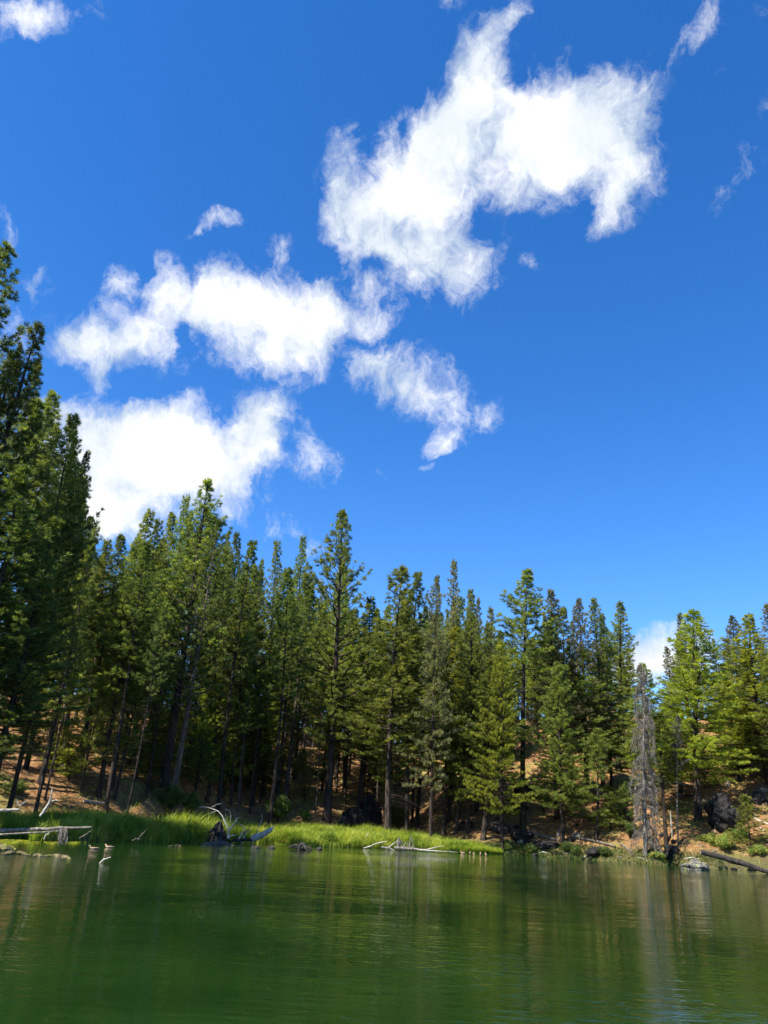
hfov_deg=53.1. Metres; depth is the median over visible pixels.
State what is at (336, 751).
pine tree
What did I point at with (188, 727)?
pine tree
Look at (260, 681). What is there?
pine tree
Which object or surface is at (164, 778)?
pine tree
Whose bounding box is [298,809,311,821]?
shrub
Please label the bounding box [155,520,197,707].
pine tree
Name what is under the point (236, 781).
pine tree
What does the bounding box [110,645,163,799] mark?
pine tree
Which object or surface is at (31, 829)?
log
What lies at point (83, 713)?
pine tree
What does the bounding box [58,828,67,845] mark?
tree stump
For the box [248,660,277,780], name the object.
pine tree
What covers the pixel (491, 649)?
fir tree
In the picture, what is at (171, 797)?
shrub
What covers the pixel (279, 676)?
pine tree
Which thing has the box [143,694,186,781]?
pine tree
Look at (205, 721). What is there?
pine tree
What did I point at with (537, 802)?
young pine
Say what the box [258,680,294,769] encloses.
pine tree
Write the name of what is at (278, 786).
pine tree
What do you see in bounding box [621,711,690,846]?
pine tree
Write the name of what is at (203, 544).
pine tree
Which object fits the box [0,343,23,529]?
pine tree
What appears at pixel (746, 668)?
fir tree
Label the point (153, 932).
water
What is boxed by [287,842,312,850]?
root wad
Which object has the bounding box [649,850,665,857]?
shrub
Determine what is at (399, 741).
pine tree
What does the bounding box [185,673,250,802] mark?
pine tree
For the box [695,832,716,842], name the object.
shrub
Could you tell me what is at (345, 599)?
pine tree
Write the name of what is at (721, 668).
pine tree
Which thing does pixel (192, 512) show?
pine tree
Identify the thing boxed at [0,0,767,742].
sky
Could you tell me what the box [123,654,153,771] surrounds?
pine tree
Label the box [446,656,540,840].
pine tree
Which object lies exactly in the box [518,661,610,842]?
fir tree
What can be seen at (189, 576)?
pine tree
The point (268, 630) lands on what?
pine tree
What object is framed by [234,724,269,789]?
pine tree
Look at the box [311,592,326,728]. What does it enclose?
fir tree
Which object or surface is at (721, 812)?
boulder
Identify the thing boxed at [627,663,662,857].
dead tree
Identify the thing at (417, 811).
pine tree
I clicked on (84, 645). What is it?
pine tree
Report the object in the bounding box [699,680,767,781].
fir tree
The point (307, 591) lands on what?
pine tree
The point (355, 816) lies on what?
boulder
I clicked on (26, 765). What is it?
pine tree
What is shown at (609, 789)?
young pine
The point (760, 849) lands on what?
shrub
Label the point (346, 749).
pine tree
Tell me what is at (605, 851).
shrub
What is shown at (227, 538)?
pine tree
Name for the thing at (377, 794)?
pine tree
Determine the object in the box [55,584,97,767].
pine tree
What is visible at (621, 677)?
fir tree
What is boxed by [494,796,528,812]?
boulder
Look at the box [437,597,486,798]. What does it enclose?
pine tree
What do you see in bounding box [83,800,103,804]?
log
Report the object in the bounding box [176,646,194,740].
pine tree
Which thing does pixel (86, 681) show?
pine tree
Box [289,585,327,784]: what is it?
pine tree
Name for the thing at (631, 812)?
young pine
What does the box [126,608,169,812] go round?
pine tree
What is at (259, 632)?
pine tree
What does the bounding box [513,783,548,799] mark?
boulder
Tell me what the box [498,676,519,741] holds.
fir tree
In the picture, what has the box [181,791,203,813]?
shrub
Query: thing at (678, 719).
snag
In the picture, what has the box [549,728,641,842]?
young pine
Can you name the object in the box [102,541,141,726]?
pine tree
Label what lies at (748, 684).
fir tree
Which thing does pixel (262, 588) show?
pine tree
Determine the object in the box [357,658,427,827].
pine tree
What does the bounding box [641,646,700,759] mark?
fir tree
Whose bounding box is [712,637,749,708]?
fir tree
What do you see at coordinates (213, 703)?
pine tree
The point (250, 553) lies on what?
pine tree
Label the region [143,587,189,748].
pine tree
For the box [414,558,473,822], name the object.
fir tree
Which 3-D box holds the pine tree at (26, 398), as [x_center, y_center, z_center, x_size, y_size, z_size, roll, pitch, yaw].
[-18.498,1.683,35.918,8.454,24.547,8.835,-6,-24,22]
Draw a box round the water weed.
[0,839,85,843]
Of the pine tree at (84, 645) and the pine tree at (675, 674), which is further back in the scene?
the pine tree at (675, 674)
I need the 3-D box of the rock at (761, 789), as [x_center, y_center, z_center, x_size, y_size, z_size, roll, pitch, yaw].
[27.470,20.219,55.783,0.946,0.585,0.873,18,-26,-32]
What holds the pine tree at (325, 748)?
on the ground at (63, 786)
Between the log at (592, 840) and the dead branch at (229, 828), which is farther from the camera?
the log at (592, 840)
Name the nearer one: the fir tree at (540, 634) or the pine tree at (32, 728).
the pine tree at (32, 728)
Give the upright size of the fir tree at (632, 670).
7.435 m
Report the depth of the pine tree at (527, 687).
86.75 m
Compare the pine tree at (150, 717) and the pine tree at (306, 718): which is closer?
the pine tree at (150, 717)
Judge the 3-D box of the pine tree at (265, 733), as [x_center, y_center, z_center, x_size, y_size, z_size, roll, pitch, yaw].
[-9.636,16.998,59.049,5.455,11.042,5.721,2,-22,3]
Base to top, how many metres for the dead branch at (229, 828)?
1.704 m
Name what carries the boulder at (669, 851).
on the ground at (63, 786)
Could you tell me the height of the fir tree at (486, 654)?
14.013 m
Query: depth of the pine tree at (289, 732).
76.92 m
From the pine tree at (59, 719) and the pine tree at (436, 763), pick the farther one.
the pine tree at (436, 763)
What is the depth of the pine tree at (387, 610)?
112.62 m
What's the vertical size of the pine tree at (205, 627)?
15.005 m
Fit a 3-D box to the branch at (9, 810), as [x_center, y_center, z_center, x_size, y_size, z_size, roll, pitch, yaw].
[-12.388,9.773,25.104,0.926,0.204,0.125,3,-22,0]
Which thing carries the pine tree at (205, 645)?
on the ground at (63, 786)
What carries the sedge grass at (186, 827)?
on the ground at (63, 786)
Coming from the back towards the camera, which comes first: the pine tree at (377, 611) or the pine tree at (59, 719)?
the pine tree at (377, 611)
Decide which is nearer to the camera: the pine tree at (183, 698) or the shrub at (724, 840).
the shrub at (724, 840)
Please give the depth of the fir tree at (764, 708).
56.80 m
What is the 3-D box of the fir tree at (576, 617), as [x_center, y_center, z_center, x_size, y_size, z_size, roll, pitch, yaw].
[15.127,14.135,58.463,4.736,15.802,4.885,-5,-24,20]
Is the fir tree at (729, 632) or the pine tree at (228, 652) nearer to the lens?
the pine tree at (228, 652)
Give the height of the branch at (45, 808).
0.909 m
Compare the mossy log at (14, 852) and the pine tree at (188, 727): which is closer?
the mossy log at (14, 852)
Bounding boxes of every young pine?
[39,721,110,781]
[290,748,316,801]
[527,758,553,812]
[537,742,569,819]
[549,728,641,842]
[585,785,624,830]
[607,781,649,832]
[688,758,725,788]
[709,735,759,768]
[724,793,767,844]
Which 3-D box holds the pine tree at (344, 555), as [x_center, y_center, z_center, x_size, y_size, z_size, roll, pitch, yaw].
[-2.915,10.873,57.807,9.619,24.285,8.867,4,-22,-6]
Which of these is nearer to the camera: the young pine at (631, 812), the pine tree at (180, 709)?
the young pine at (631, 812)
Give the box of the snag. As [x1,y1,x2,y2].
[669,715,689,844]
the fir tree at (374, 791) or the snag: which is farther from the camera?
the fir tree at (374, 791)
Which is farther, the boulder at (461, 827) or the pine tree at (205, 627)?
the pine tree at (205, 627)
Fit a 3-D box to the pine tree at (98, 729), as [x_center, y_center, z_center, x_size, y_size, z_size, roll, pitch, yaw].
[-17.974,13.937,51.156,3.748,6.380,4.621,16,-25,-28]
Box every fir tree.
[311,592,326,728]
[325,614,363,793]
[356,693,399,796]
[396,575,472,837]
[407,623,445,743]
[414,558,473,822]
[436,588,504,833]
[463,598,493,811]
[474,606,518,793]
[480,624,502,720]
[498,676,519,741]
[517,588,593,819]
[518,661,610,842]
[525,613,569,755]
[529,664,545,725]
[538,617,550,706]
[556,598,615,802]
[573,597,631,791]
[587,601,670,771]
[592,612,637,791]
[606,662,687,816]
[611,629,636,699]
[625,655,638,703]
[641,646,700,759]
[645,694,744,798]
[664,613,719,763]
[699,612,767,784]
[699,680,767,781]
[702,639,729,750]
[712,615,765,753]
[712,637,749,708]
[717,655,767,768]
[733,643,765,737]
[733,645,767,739]
[749,602,767,736]
[758,643,767,703]
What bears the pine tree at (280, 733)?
on the ground at (63, 786)
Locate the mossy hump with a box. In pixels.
[0,843,15,850]
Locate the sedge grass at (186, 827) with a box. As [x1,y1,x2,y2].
[0,804,502,853]
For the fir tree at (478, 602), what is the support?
on the ground at (63, 786)
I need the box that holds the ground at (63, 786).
[0,696,767,869]
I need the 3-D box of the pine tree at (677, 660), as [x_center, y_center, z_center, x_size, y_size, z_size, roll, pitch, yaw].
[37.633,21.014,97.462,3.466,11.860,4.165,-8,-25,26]
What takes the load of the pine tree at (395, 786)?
on the ground at (63, 786)
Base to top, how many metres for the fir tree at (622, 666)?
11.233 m
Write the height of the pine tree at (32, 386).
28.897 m
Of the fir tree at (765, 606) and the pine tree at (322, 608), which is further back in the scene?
the pine tree at (322, 608)
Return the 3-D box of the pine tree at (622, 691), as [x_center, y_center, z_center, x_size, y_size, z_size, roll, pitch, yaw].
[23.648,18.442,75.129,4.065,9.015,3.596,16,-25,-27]
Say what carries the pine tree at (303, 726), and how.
on the ground at (63, 786)
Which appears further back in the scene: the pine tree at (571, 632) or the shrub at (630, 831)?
the pine tree at (571, 632)
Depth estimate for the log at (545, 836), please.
50.77 m
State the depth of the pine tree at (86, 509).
87.98 m
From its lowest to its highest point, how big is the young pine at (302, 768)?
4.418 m
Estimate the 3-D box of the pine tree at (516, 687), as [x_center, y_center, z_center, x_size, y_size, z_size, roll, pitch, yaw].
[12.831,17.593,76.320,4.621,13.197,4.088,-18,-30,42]
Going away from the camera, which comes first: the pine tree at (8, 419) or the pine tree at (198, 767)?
the pine tree at (8, 419)
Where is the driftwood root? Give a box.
[394,837,416,850]
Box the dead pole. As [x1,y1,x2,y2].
[670,811,672,836]
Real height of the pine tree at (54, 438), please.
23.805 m
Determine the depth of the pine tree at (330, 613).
83.53 m
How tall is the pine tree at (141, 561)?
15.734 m
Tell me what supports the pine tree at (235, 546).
on the ground at (63, 786)
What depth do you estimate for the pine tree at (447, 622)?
85.29 m
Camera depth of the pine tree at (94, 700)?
50.21 m
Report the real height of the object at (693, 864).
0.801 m
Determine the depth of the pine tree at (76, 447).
74.48 m
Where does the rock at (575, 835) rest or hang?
on the ground at (63, 786)
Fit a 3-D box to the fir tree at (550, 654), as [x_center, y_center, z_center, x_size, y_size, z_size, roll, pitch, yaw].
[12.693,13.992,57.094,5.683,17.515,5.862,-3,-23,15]
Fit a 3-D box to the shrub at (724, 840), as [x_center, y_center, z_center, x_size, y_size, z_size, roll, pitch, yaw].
[20.703,20.129,47.026,1.633,1.035,1.812,11,-23,-18]
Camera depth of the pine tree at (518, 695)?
78.10 m
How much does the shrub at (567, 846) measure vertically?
0.820 m
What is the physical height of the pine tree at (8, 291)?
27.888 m
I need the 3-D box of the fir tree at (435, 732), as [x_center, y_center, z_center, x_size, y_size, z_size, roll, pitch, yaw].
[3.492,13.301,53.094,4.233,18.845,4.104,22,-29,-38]
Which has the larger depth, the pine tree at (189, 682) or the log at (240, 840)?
the pine tree at (189, 682)
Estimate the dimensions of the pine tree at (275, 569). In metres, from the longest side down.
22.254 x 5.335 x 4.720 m
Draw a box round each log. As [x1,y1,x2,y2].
[0,826,91,831]
[0,830,58,835]
[1,850,31,855]
[42,854,71,857]
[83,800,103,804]
[231,838,254,841]
[250,826,273,841]
[527,830,565,841]
[573,837,615,846]
[701,850,767,873]
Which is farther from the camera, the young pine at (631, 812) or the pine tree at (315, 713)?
the pine tree at (315, 713)
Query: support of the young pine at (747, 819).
on the ground at (63, 786)
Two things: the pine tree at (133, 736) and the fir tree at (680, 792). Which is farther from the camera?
the fir tree at (680, 792)
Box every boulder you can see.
[332,816,348,826]
[342,807,371,826]
[361,794,381,826]
[379,792,397,797]
[457,821,473,830]
[487,817,510,833]
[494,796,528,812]
[509,829,533,842]
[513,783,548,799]
[532,841,561,849]
[585,846,602,856]
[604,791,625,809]
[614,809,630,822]
[662,844,679,858]
[703,791,742,832]
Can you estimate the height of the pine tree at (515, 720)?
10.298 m
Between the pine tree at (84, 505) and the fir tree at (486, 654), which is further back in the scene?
the fir tree at (486, 654)
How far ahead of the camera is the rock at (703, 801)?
54.53 m
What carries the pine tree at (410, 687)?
on the ground at (63, 786)
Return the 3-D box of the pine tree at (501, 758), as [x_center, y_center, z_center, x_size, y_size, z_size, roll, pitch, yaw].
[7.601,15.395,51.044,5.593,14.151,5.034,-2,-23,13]
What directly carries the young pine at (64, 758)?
on the ground at (63, 786)
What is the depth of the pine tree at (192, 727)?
52.18 m
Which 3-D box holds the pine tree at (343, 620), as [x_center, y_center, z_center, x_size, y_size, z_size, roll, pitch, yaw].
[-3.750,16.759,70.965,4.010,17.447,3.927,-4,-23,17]
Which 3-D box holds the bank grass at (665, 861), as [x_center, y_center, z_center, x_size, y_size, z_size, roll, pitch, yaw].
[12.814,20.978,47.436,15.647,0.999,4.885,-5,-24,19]
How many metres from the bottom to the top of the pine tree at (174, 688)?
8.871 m
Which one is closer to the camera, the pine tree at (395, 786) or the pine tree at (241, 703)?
the pine tree at (241, 703)
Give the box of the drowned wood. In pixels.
[201,840,234,845]
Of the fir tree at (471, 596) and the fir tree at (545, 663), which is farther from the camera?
the fir tree at (545, 663)
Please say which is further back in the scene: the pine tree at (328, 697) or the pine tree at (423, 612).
the pine tree at (423, 612)
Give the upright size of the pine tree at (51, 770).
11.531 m
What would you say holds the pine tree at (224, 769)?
on the ground at (63, 786)
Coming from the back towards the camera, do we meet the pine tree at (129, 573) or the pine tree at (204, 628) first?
the pine tree at (204, 628)
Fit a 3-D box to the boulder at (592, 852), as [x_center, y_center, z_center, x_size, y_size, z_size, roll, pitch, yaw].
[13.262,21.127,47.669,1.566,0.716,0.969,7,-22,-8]
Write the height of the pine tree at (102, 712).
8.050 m
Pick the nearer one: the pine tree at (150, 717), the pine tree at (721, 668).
the pine tree at (150, 717)
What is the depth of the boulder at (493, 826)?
51.78 m
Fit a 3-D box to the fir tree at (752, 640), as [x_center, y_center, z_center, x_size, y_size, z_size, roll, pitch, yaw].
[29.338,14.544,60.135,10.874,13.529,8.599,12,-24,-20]
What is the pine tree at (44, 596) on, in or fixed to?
on the ground at (63, 786)
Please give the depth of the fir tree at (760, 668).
90.83 m
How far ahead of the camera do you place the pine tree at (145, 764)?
47.94 m
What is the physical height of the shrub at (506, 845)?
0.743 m
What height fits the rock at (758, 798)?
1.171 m
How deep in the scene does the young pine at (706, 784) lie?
57.93 m
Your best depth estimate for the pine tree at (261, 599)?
87.43 m
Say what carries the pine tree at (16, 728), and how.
on the ground at (63, 786)
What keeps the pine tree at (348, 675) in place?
on the ground at (63, 786)
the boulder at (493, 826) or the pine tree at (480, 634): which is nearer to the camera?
the boulder at (493, 826)
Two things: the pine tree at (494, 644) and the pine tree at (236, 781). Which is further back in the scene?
the pine tree at (494, 644)
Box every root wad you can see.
[206,821,230,842]
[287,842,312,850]
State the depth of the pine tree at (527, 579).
56.58 m
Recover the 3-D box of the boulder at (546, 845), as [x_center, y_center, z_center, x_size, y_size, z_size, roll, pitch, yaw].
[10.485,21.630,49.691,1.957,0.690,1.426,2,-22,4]
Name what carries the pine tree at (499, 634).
on the ground at (63, 786)
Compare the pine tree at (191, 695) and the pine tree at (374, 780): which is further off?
the pine tree at (374, 780)
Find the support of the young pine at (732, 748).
on the ground at (63, 786)
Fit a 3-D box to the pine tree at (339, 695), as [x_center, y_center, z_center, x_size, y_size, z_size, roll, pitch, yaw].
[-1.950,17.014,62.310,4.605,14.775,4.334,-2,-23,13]
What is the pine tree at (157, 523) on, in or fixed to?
on the ground at (63, 786)
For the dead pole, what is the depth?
48.93 m
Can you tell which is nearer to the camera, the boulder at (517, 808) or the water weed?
the water weed
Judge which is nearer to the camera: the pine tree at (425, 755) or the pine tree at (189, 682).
the pine tree at (189, 682)
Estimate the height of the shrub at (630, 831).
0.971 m
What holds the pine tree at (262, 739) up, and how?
on the ground at (63, 786)
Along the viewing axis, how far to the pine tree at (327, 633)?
91.38 m
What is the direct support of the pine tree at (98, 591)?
on the ground at (63, 786)
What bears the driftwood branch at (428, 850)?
on the water
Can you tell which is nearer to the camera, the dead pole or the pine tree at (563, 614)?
the dead pole
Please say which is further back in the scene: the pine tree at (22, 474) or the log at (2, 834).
the pine tree at (22, 474)
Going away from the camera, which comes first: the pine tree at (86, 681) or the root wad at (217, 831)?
the root wad at (217, 831)
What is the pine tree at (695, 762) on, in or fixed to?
on the ground at (63, 786)
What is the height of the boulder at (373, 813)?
2.714 m
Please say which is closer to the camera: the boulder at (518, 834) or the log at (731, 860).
the log at (731, 860)
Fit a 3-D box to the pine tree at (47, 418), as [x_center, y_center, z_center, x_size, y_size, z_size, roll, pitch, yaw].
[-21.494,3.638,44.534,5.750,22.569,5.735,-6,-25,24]
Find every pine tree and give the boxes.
[0,239,38,673]
[0,319,100,691]
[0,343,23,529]
[0,349,49,662]
[0,397,86,590]
[0,402,63,562]
[0,444,35,626]
[0,450,94,812]
[0,463,73,665]
[0,514,93,800]
[0,582,37,780]
[0,615,58,789]
[1,362,60,541]
[1,413,104,743]
[4,428,68,676]
[5,389,73,589]
[10,490,74,731]
[10,686,46,744]
[12,437,82,681]
[18,491,96,733]
[20,656,71,754]
[22,509,97,769]
[24,546,117,784]
[33,524,109,812]
[43,594,92,800]
[46,562,103,739]
[47,647,78,771]
[50,647,83,760]
[53,660,125,795]
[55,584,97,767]
[59,613,112,746]
[64,552,107,718]
[65,696,113,743]
[66,482,101,544]
[73,534,146,772]
[73,538,135,770]
[83,516,106,576]
[84,507,177,797]
[85,606,127,751]
[85,634,111,758]
[88,679,143,758]
[90,478,250,789]
[97,517,169,790]
[98,539,172,814]
[99,556,149,742]
[100,652,150,735]
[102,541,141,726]
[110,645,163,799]
[110,651,147,711]
[119,714,183,788]
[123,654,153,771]
[124,563,176,755]
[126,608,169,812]
[127,512,185,766]
[127,662,169,778]
[135,493,198,771]
[138,651,174,800]
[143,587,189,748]
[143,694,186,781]
[154,518,239,811]
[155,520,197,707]
[157,510,196,708]
[157,655,187,733]
[161,671,185,748]
[164,664,212,771]
[166,541,211,711]
[172,729,225,793]
[173,644,204,773]
[173,701,196,761]
[174,507,221,634]
[174,695,220,784]
[176,531,206,676]
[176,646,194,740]
[178,517,232,728]
[181,646,199,770]
[184,717,235,796]
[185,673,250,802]
[186,580,222,666]
[187,566,223,670]
[187,589,221,738]
[189,572,261,797]
[195,598,239,778]
[198,674,222,773]
[200,531,258,743]
[201,545,237,713]
[204,533,246,694]
[207,539,263,814]
[213,568,262,804]
[214,693,258,794]
[223,624,271,804]
[224,615,268,782]
[226,662,287,805]
[228,701,260,791]
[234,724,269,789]
[235,681,261,810]
[243,745,282,802]
[245,559,270,688]
[246,539,291,796]
[246,665,271,813]
[247,610,272,703]
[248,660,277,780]
[248,696,276,781]
[251,571,275,685]
[251,584,268,639]
[256,597,280,701]
[257,599,310,794]
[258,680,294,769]
[261,566,319,825]
[264,535,321,786]
[264,573,289,674]
[266,617,282,762]
[267,704,289,758]
[269,697,309,786]
[273,572,332,800]
[280,696,304,749]
[282,509,409,823]
[282,603,329,778]
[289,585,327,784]
[297,692,310,776]
[300,597,328,765]
[301,650,353,791]
[304,602,332,747]
[305,724,340,794]
[310,679,329,812]
[313,571,355,768]
[315,560,350,759]
[315,698,352,780]
[316,600,334,747]
[320,602,352,787]
[323,596,405,808]
[325,548,355,658]
[326,564,445,830]
[330,625,365,796]
[336,631,383,800]
[336,658,351,792]
[337,724,359,810]
[348,607,386,798]
[348,711,358,776]
[348,729,395,790]
[349,641,395,802]
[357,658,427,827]
[375,571,431,830]
[380,605,394,646]
[384,629,411,786]
[385,592,425,793]
[388,589,420,761]
[396,619,455,827]
[402,709,429,822]
[408,607,438,783]
[409,701,443,784]
[410,625,477,836]
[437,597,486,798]
[437,614,447,632]
[437,647,497,834]
[438,600,462,663]
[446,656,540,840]
[456,640,539,851]
[463,616,485,648]
[473,568,568,831]
[481,623,501,697]
[492,632,510,663]
[497,654,520,740]
[503,625,533,753]
[511,664,534,746]
[513,645,542,722]
[514,610,531,702]
[521,636,542,730]
[525,605,590,802]
[555,648,617,803]
[565,621,581,683]
[566,662,586,719]
[600,608,759,821]
[612,656,640,743]
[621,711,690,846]
[654,646,708,717]
[667,633,688,709]
[689,649,711,716]
[704,666,737,740]
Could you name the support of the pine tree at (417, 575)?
on the ground at (63, 786)
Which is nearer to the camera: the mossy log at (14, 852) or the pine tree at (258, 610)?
the mossy log at (14, 852)
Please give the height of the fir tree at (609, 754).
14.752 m
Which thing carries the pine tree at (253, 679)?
on the ground at (63, 786)
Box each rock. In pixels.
[570,832,582,839]
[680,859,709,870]
[701,798,707,804]
[751,791,767,804]
[755,786,767,792]
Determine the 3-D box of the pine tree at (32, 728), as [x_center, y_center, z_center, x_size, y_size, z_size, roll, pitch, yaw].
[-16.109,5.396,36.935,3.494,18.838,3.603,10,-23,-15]
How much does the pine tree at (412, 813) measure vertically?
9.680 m
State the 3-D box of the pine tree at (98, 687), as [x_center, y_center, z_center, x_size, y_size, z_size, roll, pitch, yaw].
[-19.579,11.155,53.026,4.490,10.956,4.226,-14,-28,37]
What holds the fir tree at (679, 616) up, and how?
on the ground at (63, 786)
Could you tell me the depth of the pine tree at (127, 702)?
58.05 m
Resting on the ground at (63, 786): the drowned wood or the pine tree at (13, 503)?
the pine tree at (13, 503)
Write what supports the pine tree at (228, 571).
on the ground at (63, 786)
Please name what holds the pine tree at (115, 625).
on the ground at (63, 786)
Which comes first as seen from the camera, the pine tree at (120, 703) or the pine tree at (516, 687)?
the pine tree at (120, 703)
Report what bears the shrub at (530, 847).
on the ground at (63, 786)
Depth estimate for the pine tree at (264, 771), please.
58.62 m
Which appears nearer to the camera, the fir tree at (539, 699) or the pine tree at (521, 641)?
the fir tree at (539, 699)
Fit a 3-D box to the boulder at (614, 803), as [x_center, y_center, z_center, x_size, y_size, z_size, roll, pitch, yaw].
[16.253,20.277,53.568,1.381,1.515,1.230,7,-23,-8]
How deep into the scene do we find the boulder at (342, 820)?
52.73 m
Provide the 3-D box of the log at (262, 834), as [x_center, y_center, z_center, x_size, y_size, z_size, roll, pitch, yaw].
[-6.357,16.876,40.289,1.212,0.865,0.375,3,-22,0]
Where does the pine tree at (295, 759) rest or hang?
on the ground at (63, 786)
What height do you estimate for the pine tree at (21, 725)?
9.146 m
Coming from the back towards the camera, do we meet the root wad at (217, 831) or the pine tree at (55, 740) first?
the pine tree at (55, 740)
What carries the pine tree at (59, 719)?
on the ground at (63, 786)
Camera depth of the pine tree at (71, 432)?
38.23 m
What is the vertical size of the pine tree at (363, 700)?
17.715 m
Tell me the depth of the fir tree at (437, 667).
80.31 m
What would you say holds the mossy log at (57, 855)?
in the water
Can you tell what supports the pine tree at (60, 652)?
on the ground at (63, 786)
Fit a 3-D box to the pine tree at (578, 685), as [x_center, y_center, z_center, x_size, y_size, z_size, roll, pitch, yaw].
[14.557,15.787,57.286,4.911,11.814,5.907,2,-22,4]
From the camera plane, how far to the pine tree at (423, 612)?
76.29 m
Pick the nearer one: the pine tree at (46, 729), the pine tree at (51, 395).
the pine tree at (46, 729)
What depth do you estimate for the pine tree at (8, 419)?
37.52 m
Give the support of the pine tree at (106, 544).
on the ground at (63, 786)
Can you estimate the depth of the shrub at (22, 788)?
38.70 m
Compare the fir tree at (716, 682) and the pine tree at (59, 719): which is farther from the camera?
the fir tree at (716, 682)
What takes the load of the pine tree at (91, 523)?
on the ground at (63, 786)
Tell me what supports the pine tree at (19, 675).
on the ground at (63, 786)
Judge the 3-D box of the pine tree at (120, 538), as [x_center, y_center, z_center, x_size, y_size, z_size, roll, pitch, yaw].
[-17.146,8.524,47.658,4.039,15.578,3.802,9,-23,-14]
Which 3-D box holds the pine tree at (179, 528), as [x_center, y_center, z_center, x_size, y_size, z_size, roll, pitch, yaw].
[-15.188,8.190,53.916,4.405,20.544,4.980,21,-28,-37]
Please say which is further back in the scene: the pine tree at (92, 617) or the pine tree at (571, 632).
the pine tree at (571, 632)
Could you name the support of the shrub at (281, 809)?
on the ground at (63, 786)
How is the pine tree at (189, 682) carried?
on the ground at (63, 786)
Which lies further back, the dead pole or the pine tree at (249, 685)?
the pine tree at (249, 685)
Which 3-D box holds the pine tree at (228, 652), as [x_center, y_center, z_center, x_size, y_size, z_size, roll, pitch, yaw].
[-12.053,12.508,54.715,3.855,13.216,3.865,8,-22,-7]
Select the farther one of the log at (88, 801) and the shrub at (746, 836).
the shrub at (746, 836)
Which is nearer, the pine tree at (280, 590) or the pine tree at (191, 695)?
the pine tree at (191, 695)
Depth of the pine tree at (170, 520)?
56.20 m
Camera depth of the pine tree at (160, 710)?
44.98 m
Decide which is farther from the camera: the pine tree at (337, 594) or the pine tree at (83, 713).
the pine tree at (337, 594)
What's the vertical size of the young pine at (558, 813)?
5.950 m
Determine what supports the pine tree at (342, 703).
on the ground at (63, 786)
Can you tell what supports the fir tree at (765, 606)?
on the ground at (63, 786)
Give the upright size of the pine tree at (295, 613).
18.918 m
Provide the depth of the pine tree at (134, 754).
57.39 m
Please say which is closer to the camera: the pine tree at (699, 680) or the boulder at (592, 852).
the boulder at (592, 852)
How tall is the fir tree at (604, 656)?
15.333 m
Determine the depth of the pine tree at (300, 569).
70.99 m
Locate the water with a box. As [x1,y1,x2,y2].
[0,839,767,1023]
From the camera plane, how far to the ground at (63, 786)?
52.30 m
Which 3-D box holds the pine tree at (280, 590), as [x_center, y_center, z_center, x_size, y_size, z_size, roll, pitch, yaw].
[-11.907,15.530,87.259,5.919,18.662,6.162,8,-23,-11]
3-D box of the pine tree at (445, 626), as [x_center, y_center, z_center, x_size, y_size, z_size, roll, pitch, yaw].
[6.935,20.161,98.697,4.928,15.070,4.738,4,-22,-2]
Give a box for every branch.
[0,808,19,811]
[39,787,57,815]
[205,804,239,838]
[414,846,449,851]
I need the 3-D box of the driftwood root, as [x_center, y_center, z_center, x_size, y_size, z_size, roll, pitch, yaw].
[1.229,18.959,43.647,1.289,0.910,0.257,3,-22,0]
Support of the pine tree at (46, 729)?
on the ground at (63, 786)
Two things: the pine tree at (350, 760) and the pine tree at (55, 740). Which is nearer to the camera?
the pine tree at (55, 740)
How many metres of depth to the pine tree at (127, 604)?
54.88 m
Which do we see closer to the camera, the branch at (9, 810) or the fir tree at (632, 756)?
the branch at (9, 810)
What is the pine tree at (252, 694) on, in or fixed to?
on the ground at (63, 786)
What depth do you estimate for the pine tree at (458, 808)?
54.57 m
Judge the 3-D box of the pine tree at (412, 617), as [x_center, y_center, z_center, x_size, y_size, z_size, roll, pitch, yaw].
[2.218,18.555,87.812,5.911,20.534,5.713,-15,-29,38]
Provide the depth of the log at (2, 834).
24.30 m
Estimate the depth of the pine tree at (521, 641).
105.72 m
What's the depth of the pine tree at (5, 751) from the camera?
31.22 m
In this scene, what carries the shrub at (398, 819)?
on the ground at (63, 786)
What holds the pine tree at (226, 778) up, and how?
on the ground at (63, 786)
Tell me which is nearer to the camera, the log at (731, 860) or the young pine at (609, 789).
the log at (731, 860)
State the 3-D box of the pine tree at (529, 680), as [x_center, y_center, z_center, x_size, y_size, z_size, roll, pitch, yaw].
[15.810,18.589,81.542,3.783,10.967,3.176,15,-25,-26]
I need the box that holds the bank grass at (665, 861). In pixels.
[480,841,726,868]
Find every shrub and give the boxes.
[0,779,29,794]
[152,783,187,812]
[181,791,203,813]
[264,794,292,824]
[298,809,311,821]
[391,807,410,828]
[496,839,511,849]
[523,842,537,852]
[559,841,580,853]
[596,845,612,856]
[625,823,637,838]
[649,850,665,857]
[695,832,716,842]
[708,832,737,848]
[731,829,753,839]
[745,844,767,854]
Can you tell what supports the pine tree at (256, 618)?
on the ground at (63, 786)
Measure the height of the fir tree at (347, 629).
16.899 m
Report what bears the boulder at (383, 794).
on the ground at (63, 786)
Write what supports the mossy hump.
in the water
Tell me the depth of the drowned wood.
37.47 m
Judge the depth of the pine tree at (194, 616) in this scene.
91.48 m
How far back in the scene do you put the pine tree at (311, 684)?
76.72 m
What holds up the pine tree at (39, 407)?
on the ground at (63, 786)
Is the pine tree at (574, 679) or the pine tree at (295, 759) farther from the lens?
the pine tree at (574, 679)

